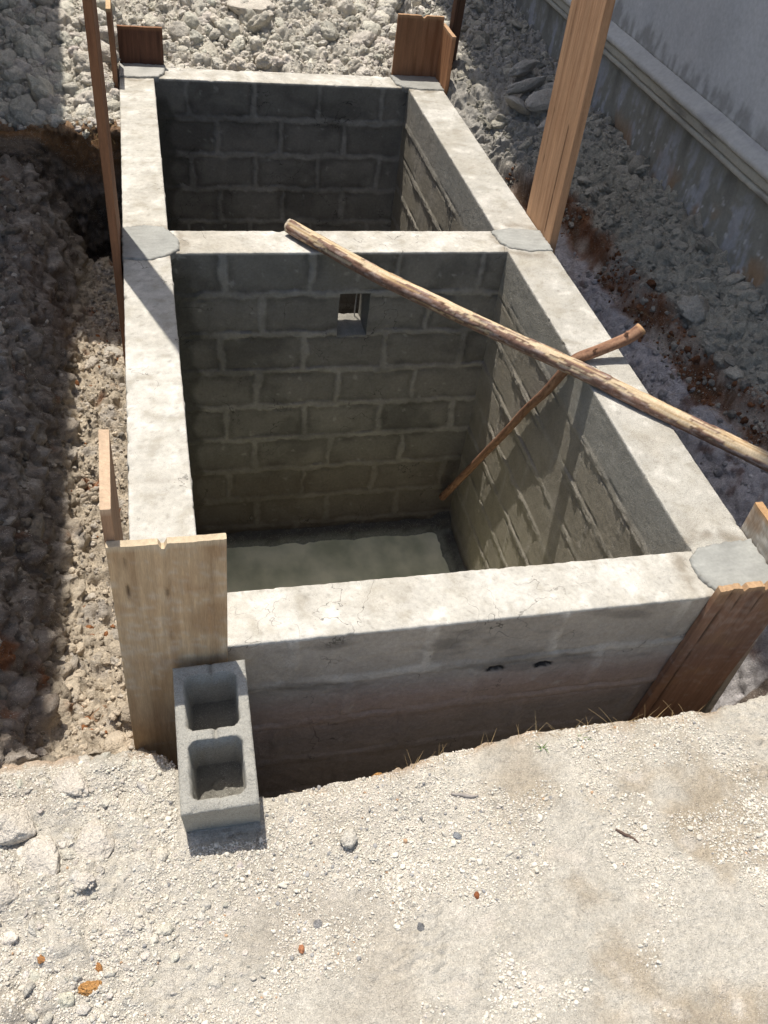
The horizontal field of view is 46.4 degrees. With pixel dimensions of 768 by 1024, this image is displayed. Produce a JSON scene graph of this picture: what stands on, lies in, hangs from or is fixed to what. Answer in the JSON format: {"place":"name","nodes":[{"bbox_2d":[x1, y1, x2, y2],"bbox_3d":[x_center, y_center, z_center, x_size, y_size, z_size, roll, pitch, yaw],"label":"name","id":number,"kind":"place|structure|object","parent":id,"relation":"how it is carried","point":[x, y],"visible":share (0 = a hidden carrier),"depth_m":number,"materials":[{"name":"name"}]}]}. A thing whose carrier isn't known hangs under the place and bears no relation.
{"place":"outdoors","nodes":[
{"label":"outdoors","id":0,"kind":"place"},
{"bbox_2d":[0,176,133,761],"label":"loose soil","id":1,"kind":"structure","parent":0,"point":[105,660],"depth_m":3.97,"materials":[{"name":"brown soil"}]},
{"bbox_2d":[0,0,767,1023],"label":"ground","id":2,"kind":"structure","parent":0,"point":[586,912],"depth_m":2.86,"materials":[{"name":"beige soil"}]},
{"bbox_2d":[0,873,21,911],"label":"limestone lump","id":3,"kind":"object","parent":2,"relation":"on","point":[10,888],"visible":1,"depth_m":2.43,"materials":[{"name":"white stone"}]},
{"bbox_2d":[0,805,36,845],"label":"limestone lump","id":4,"kind":"object","parent":2,"relation":"on","point":[17,826],"visible":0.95,"depth_m":2.54,"materials":[{"name":"white stone"}]},
{"bbox_2d":[20,835,59,876],"bbox_3d":[-0.977,0.984,2.526,0.123,0.072,0.152,-4,45,-13],"label":"limestone lump","id":5,"kind":"object","parent":2,"relation":"on","point":[41,853],"visible":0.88,"depth_m":2.51,"materials":[{"name":"white stone"}]},
{"bbox_2d":[37,955,44,963],"bbox_3d":[-0.890,1.160,2.326,0.022,0.013,0.023,-15,49,-23],"label":"orange lump","id":6,"kind":"object","parent":2,"relation":"on","point":[40,959],"visible":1,"depth_m":2.32,"materials":[{"name":"orange soil"}]},
{"bbox_2d":[0,0,121,138],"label":"rubble","id":7,"kind":"object","parent":2,"relation":"on","point":[31,48],"visible":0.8,"depth_m":5.99,"materials":[{"name":"beige stone"}]},
{"bbox_2d":[52,767,88,796],"bbox_3d":[-0.931,0.820,2.691,0.122,0.059,0.087,19,45,11],"label":"limestone lump","id":8,"kind":"object","parent":2,"relation":"on","point":[69,781],"visible":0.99,"depth_m":2.67,"materials":[{"name":"white stone"}]},
{"bbox_2d":[72,871,95,892],"bbox_3d":[-0.829,1.025,2.473,0.067,0.041,0.054,-4,45,-13],"label":"limestone lump","id":9,"kind":"object","parent":2,"relation":"on","point":[85,880],"visible":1,"depth_m":2.46,"materials":[{"name":"white stone"}]},
{"bbox_2d":[78,980,101,995],"bbox_3d":[-0.756,1.224,2.301,0.061,0.028,0.036,-4,45,-13],"label":"orange lump","id":10,"kind":"object","parent":2,"relation":"on","point":[86,988],"visible":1,"depth_m":2.29,"materials":[{"name":"orange soil"}]},
{"bbox_2d":[75,818,114,860],"bbox_3d":[-0.832,0.958,2.580,0.113,0.072,0.135,21,45,12],"label":"limestone lump","id":11,"kind":"object","parent":2,"relation":"on","point":[95,839],"visible":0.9,"depth_m":2.56,"materials":[{"name":"white stone"}]},
{"bbox_2d":[90,705,107,721],"bbox_3d":[-1.042,0.744,3.236,0.043,0.029,0.122,25,46,16],"label":"brown clod","id":12,"kind":"object","parent":2,"relation":"on","point":[92,716],"visible":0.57,"depth_m":3.23,"materials":[{"name":"brown soil"}]},
{"bbox_2d":[95,962,102,971],"bbox_3d":[-0.749,1.198,2.351,0.022,0.014,0.031,-4,45,-13],"label":"orange lump","id":13,"kind":"object","parent":2,"relation":"on","point":[99,968],"visible":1,"depth_m":2.35,"materials":[{"name":"orange soil"}]},
{"bbox_2d":[103,346,123,357],"bbox_3d":[-1.481,-0.859,4.898,0.116,0.093,0.113,-4,45,-13],"label":"pale clod","id":14,"kind":"object","parent":2,"relation":"on","point":[118,352],"visible":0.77,"depth_m":4.87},
{"bbox_2d":[3,771,236,1015],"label":"earth crumbs","id":15,"kind":"object","parent":2,"relation":"on","point":[67,853],"visible":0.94,"depth_m":2.44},
{"bbox_2d":[0,751,272,1023],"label":"earth crumbs","id":16,"kind":"object","parent":2,"relation":"on","point":[65,1000],"visible":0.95,"depth_m":2.43,"materials":[{"name":"beige soil"}]},
{"bbox_2d":[172,659,260,831],"bbox_3d":[-0.511,0.710,2.727,0.222,0.206,0.452,-5,57,-10],"label":"hollow block","id":17,"kind":"object","parent":2,"relation":"on","point":[218,782],"depth_m":2.71,"materials":[{"name":"grey concrete"}]},
{"bbox_2d":[0,0,464,130],"bbox_3d":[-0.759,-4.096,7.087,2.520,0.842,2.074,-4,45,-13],"label":"rubble","id":18,"kind":"object","parent":2,"relation":"on","point":[371,35],"visible":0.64,"depth_m":6.80,"materials":[{"name":"beige stone"}]},
{"bbox_2d":[232,56,247,71],"bbox_3d":[-1.055,-3.293,6.595,0.126,0.115,0.142,-4,45,-13],"label":"white clod","id":19,"kind":"object","parent":2,"relation":"on","point":[241,64],"visible":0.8,"depth_m":6.55,"materials":[{"name":"white stone"}]},
{"bbox_2d":[225,0,275,21],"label":"rock slab","id":20,"kind":"object","parent":2,"relation":"on","point":[237,7],"visible":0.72,"depth_m":6.84,"materials":[{"name":"beige stone"}]},
{"bbox_2d":[255,52,271,70],"bbox_3d":[-0.894,-3.334,6.631,0.128,0.134,0.116,-4,45,-13],"label":"white clod","id":21,"kind":"object","parent":2,"relation":"on","point":[263,61],"visible":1,"depth_m":6.59,"materials":[{"name":"white stone"}]},
{"bbox_2d":[298,945,304,953],"bbox_3d":[-0.226,1.198,2.451,0.018,0.020,0.026,-4,45,-13],"label":"brick fragment","id":22,"kind":"object","parent":2,"relation":"on","point":[301,948],"visible":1,"depth_m":2.44,"materials":[{"name":"orange brick"}]},
{"bbox_2d":[313,919,321,928],"bbox_3d":[-0.185,1.155,2.509,0.029,0.014,0.029,-4,45,-13],"label":"grey pebble","id":23,"kind":"object","parent":2,"relation":"on","point":[317,923],"visible":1,"depth_m":2.50,"materials":[{"name":"grey stone"}]},
{"bbox_2d":[339,828,357,848],"bbox_3d":[-0.105,0.976,2.674,0.056,0.040,0.061,-4,45,-13],"label":"white stone","id":24,"kind":"object","parent":2,"relation":"on","point":[348,838],"visible":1,"depth_m":2.66,"materials":[{"name":"white stone"}]},
{"bbox_2d":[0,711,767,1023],"bbox_3d":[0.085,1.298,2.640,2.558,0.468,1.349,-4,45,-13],"label":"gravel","id":25,"kind":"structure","parent":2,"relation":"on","point":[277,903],"depth_m":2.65,"materials":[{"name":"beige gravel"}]},
{"bbox_2d":[35,115,749,792],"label":"dry grass","id":26,"kind":"structure","parent":2,"relation":"on","point":[657,369],"depth_m":3.18,"materials":[{"name":"plant"}]},
{"bbox_2d":[417,922,424,931],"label":"grey pebble","id":27,"kind":"object","parent":2,"relation":"on","point":[420,926],"visible":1,"depth_m":2.53,"materials":[{"name":"grey stone"}]},
{"bbox_2d":[118,63,767,797],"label":"block tank","id":28,"kind":"object","parent":2,"relation":"in","point":[606,547],"visible":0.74,"depth_m":4.79,"materials":[{"name":"grey concrete"}]},
{"bbox_2d":[82,0,125,366],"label":"formwork board","id":29,"kind":"object","parent":28,"relation":"attached to","point":[97,78],"visible":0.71,"depth_m":4.02,"materials":[{"name":"brown wood"}]},
{"bbox_2d":[98,429,122,568],"bbox_3d":[-0.830,0.427,2.917,0.029,1.575,0.271,-4,45,-13],"label":"formwork board","id":30,"kind":"object","parent":28,"relation":"attached to","point":[109,509],"visible":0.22,"depth_m":2.40,"materials":[{"name":"brown wood"}]},
{"bbox_2d":[105,0,118,89],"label":"formwork board","id":31,"kind":"object","parent":28,"relation":"attached to","point":[111,34],"visible":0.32,"depth_m":5.87,"materials":[{"name":"brown wood"}]},
{"bbox_2d":[117,25,163,64],"bbox_3d":[-1.714,-3.030,6.386,0.300,0.802,0.026,-4,45,-13],"label":"formwork board","id":32,"kind":"object","parent":28,"relation":"attached to","point":[141,44],"visible":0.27,"depth_m":6.18,"materials":[{"name":"brown wood"}]},
{"bbox_2d":[105,533,227,764],"bbox_3d":[-0.659,0.521,2.850,0.318,1.252,0.027,-4,45,-13],"label":"formwork board","id":33,"kind":"object","parent":28,"relation":"attached to","point":[169,594],"visible":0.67,"depth_m":2.62,"materials":[{"name":"wood"}]},
{"bbox_2d":[197,511,465,572],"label":"floor mud","id":34,"kind":"structure","parent":28,"relation":"in","point":[438,524],"depth_m":6.12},
{"bbox_2d":[227,532,449,592],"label":"water","id":35,"kind":"structure","parent":28,"relation":"in","point":[297,564],"depth_m":5.97,"materials":[{"name":"liquid"}]},
{"bbox_2d":[391,13,444,76],"bbox_3d":[0.215,-3.219,6.786,0.346,1.002,0.026,-4,45,-13],"label":"formwork board","id":36,"kind":"object","parent":28,"relation":"attached to","point":[417,44],"visible":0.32,"depth_m":6.57,"materials":[{"name":"brown wood"}]},
{"bbox_2d":[436,23,455,95],"bbox_3d":[0.415,-3.122,6.755,0.029,0.952,0.301,-4,45,-13],"label":"formwork board","id":37,"kind":"object","parent":28,"relation":"attached to","point":[446,54],"visible":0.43,"depth_m":6.51,"materials":[{"name":"brown wood"}]},
{"bbox_2d":[284,219,767,471],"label":"wooden pole","id":38,"kind":"object","parent":28,"relation":"on","point":[716,436],"visible":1,"depth_m":4.12,"materials":[{"name":"brown wood"}]},
{"bbox_2d":[439,323,645,499],"bbox_3d":[0.677,-0.431,5.068,0.355,1.995,1.092,-22,52,-28],"label":"stick","id":39,"kind":"object","parent":28,"relation":"on","point":[634,333],"visible":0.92,"depth_m":4.47,"materials":[{"name":"brown wood"}]},
{"bbox_2d":[526,0,615,252],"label":"formwork board","id":40,"kind":"object","parent":28,"relation":"attached to","point":[585,36],"visible":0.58,"depth_m":4.68,"materials":[{"name":"brown wood"}]},
{"bbox_2d":[627,581,767,720],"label":"formwork board","id":41,"kind":"object","parent":28,"relation":"attached to","point":[727,627],"visible":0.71,"depth_m":3.42,"materials":[{"name":"brown wood"}]},
{"bbox_2d":[703,502,767,712],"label":"formwork board","id":42,"kind":"object","parent":28,"relation":"attached to","point":[754,527],"visible":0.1,"depth_m":3.41,"materials":[{"name":"brown wood"}]},
{"bbox_2d":[452,832,461,839],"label":"grey pebble","id":43,"kind":"object","parent":2,"relation":"on","point":[457,835],"visible":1,"depth_m":2.73,"materials":[{"name":"grey stone"}]},
{"bbox_2d":[449,0,465,63],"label":"timber post","id":44,"kind":"object","parent":2,"relation":"on","point":[457,14],"visible":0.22,"depth_m":6.47,"materials":[{"name":"brown wood"}]},
{"bbox_2d":[451,792,477,797],"bbox_3d":[0.255,0.896,2.833,0.087,0.015,0.014,9,44,0],"label":"leaf curl","id":45,"kind":"object","parent":2,"relation":"on","point":[465,795],"visible":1,"depth_m":2.83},
{"bbox_2d":[474,891,479,898],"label":"brown pebble","id":46,"kind":"object","parent":2,"relation":"on","point":[476,895],"visible":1,"depth_m":2.61,"materials":[{"name":"brown stone"}]},
{"bbox_2d":[504,96,530,115],"bbox_3d":[0.925,-2.805,6.171,0.158,0.118,0.209,-30,56,-33],"label":"rock","id":47,"kind":"object","parent":2,"relation":"on","point":[516,104],"depth_m":6.12,"materials":[{"name":"grey stone"}]},
{"bbox_2d":[507,59,537,76],"bbox_3d":[1.008,-3.218,6.483,0.092,0.094,0.510,25,46,16],"label":"rock","id":48,"kind":"object","parent":2,"relation":"on","point":[522,68],"depth_m":6.41,"materials":[{"name":"grey stone"}]},
{"bbox_2d":[505,76,546,94],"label":"rock","id":49,"kind":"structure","parent":2,"relation":"on","point":[527,85],"depth_m":6.22,"materials":[{"name":"grey stone"}]},
{"bbox_2d":[524,88,552,111],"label":"rock","id":50,"kind":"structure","parent":2,"relation":"on","point":[537,101],"depth_m":6.10,"materials":[{"name":"grey stone"}]},
{"bbox_2d":[537,119,545,131],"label":"clay slab","id":51,"kind":"structure","parent":2,"relation":"on","point":[541,126],"depth_m":6.01,"materials":[{"name":"grey stone"}]},
{"bbox_2d":[538,82,553,90],"bbox_3d":[1.226,-3.028,6.418,0.296,0.091,0.112,-23,52,-29],"label":"clay slab","id":52,"kind":"object","parent":2,"relation":"on","point":[549,85],"depth_m":6.36,"materials":[{"name":"grey stone"}]},
{"bbox_2d":[380,771,767,1023],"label":"earth crumbs","id":53,"kind":"object","parent":2,"relation":"on","point":[510,961],"visible":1,"depth_m":2.62,"materials":[{"name":"soil"}]},
{"bbox_2d":[434,0,767,441],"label":"rubble","id":54,"kind":"object","parent":2,"relation":"on","point":[686,223],"visible":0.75,"depth_m":5.47,"materials":[{"name":"grey stone"}]},
{"bbox_2d":[615,829,638,842],"bbox_3d":[0.760,1.011,2.798,0.078,0.011,0.012,25,46,16],"label":"twig","id":55,"kind":"object","parent":2,"relation":"on","point":[624,834],"visible":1,"depth_m":2.80,"materials":[{"name":"brown wood"}]},
{"bbox_2d":[505,164,767,450],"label":"loose soil","id":56,"kind":"structure","parent":2,"relation":"on","point":[744,384],"depth_m":4.84,"materials":[{"name":"soil"}]},
{"bbox_2d":[511,0,767,312],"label":"wall","id":57,"kind":"structure","parent":2,"relation":"on","point":[680,95],"depth_m":5.09,"materials":[{"name":"paint"}]},
{"bbox_2d":[554,238,767,525],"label":"loose soil","id":58,"kind":"structure","parent":2,"relation":"on","point":[717,471],"depth_m":4.83,"materials":[{"name":"soil"}]},
{"bbox_2d":[677,294,708,322],"bbox_3d":[1.661,-1.094,4.800,0.184,0.158,0.178,17,45,9],"label":"clay lump","id":59,"kind":"object","parent":2,"relation":"on","point":[694,309],"visible":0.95,"depth_m":4.75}
]}

